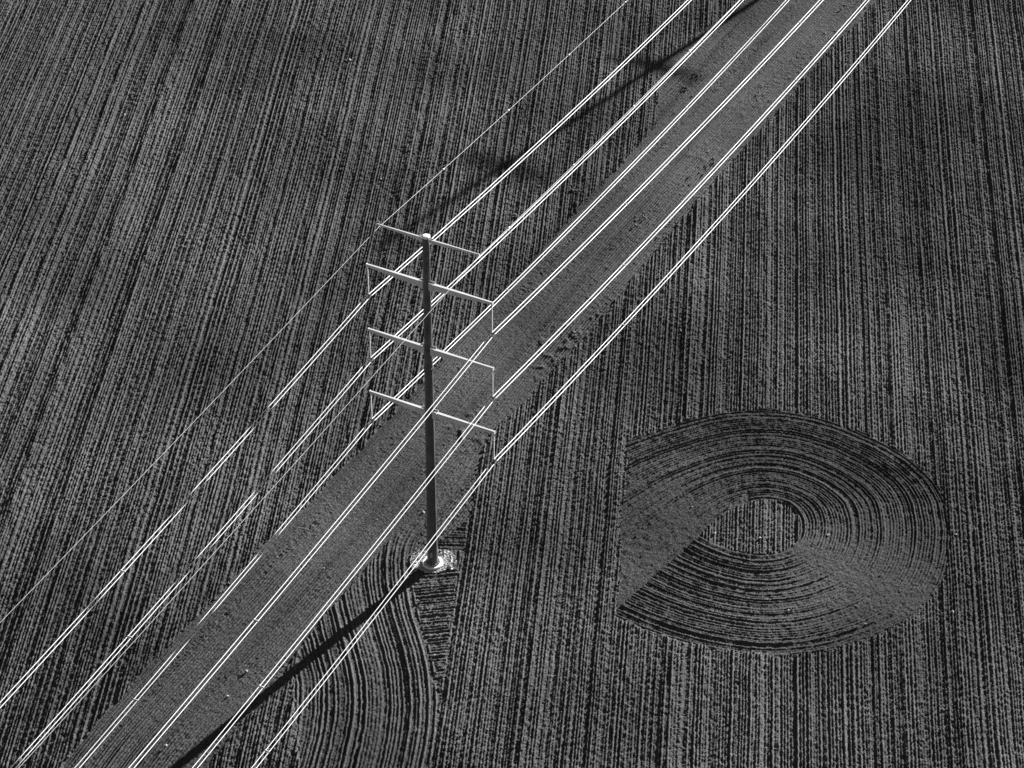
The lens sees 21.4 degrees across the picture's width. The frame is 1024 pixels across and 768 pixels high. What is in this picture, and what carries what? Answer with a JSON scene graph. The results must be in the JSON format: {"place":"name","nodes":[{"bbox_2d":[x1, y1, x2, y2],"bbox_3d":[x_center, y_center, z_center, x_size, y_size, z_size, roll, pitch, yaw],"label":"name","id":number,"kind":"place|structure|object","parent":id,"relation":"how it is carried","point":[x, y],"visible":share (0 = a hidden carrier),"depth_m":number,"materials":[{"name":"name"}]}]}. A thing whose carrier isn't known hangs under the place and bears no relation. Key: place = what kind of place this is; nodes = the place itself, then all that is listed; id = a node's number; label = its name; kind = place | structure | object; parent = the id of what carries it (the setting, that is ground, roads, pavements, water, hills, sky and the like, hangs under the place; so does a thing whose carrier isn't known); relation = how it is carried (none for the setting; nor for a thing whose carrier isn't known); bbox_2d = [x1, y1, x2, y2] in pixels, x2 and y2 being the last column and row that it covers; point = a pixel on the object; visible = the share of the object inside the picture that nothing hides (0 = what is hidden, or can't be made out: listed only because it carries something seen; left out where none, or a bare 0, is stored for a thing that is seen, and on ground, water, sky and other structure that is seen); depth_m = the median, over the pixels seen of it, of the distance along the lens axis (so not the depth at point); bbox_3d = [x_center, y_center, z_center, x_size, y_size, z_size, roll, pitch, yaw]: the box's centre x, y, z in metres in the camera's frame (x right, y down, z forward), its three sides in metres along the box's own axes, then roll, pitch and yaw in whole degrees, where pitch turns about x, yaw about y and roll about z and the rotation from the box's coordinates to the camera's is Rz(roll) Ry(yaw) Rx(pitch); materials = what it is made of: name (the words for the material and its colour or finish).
{"place":"outdoors","nodes":[
{"label":"outdoors","id":0,"kind":"place"},
{"bbox_2d":[410,549,456,573],"bbox_3d":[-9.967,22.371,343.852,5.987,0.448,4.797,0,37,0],"label":"gravel","id":1,"kind":"structure","parent":0,"point":[446,557],"depth_m":343.77,"materials":[{"name":"white gravel"}]},
{"bbox_2d":[0,0,1023,767],"bbox_3d":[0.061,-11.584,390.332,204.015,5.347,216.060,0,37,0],"label":"field","id":2,"kind":"structure","parent":0,"point":[854,260],"depth_m":383.84,"materials":[{"name":"soil"}]},
{"bbox_2d":[293,410,502,767],"bbox_3d":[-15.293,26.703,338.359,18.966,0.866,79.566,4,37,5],"label":"curved headland","id":3,"kind":"structure","parent":2,"relation":"attached to","point":[375,701],"depth_m":329.64,"materials":[{"name":"soil"}]},
{"bbox_2d":[365,224,496,569],"bbox_3d":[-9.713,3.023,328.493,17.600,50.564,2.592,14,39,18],"label":"transmission tower","id":4,"kind":"structure","parent":3,"relation":"on","point":[432,560],"depth_m":324.90,"materials":[{"name":"metal"}]},
{"bbox_2d":[10,1,625,611],"bbox_3d":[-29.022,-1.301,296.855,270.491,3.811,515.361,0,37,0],"label":"ground wire","id":5,"kind":"object","parent":4,"relation":"attached to","point":[274,337],"visible":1,"depth_m":303.12,"materials":[{"name":"metal"}]},
{"bbox_2d":[0,0,687,707],"bbox_3d":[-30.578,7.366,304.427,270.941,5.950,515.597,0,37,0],"label":"conductor pair","id":6,"kind":"object","parent":4,"relation":"hanging from","point":[322,350],"visible":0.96,"depth_m":312.25,"materials":[{"name":"metal"}]},
{"bbox_2d":[11,0,743,767],"bbox_3d":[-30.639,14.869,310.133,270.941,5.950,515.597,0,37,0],"label":"conductor pair","id":7,"kind":"object","parent":4,"relation":"hanging from","point":[351,384],"visible":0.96,"depth_m":321.34,"materials":[{"name":"metal"}]},
{"bbox_2d":[23,7,732,762],"bbox_3d":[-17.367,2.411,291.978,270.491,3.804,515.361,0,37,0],"label":"power line","id":8,"kind":"object","parent":4,"relation":"attached to","point":[321,433],"visible":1,"depth_m":299.53,"materials":[{"name":"metal"}]},
{"bbox_2d":[75,0,786,767],"bbox_3d":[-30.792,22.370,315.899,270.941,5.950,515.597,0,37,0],"label":"conductor pair","id":9,"kind":"object","parent":4,"relation":"hanging from","point":[433,364],"visible":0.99,"depth_m":338.03,"materials":[{"name":"metal"}]},
{"bbox_2d":[129,0,819,767],"bbox_3d":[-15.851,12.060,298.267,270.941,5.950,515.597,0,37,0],"label":"conductor pair","id":10,"kind":"object","parent":4,"relation":"hanging from","point":[425,418],"visible":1,"depth_m":307.19,"materials":[{"name":"metal"}]},
{"bbox_2d":[192,0,866,767],"bbox_3d":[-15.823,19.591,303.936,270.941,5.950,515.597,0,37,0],"label":"conductor pair","id":11,"kind":"object","parent":4,"relation":"hanging from","point":[496,392],"visible":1,"depth_m":321.93,"materials":[{"name":"metal"}]},
{"bbox_2d":[251,0,910,767],"bbox_3d":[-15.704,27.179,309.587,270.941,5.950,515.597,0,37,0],"label":"conductor pair","id":12,"kind":"object","parent":4,"relation":"hanging from","point":[623,324],"visible":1,"depth_m":337.57,"materials":[{"name":"metal"}]},
{"bbox_2d":[64,0,878,767],"bbox_3d":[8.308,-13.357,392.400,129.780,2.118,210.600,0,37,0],"label":"harrowed strip","id":13,"kind":"object","parent":2,"relation":"attached to","point":[712,124],"visible":0.95,"depth_m":373.04,"materials":[{"name":"soil"}]},
{"bbox_2d":[463,4,981,454],"bbox_3d":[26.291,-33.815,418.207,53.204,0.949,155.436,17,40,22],"label":"soil clods","id":14,"kind":"object","parent":2,"relation":"on","point":[640,341],"visible":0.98,"depth_m":393.20,"materials":[{"name":"grey soil"}]},
{"bbox_2d":[616,407,951,656],"bbox_3d":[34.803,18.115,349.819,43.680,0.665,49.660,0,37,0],"label":"turning loop","id":15,"kind":"object","parent":2,"relation":"attached to","point":[876,560],"visible":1,"depth_m":347.97,"materials":[{"name":"soil"}]}
]}

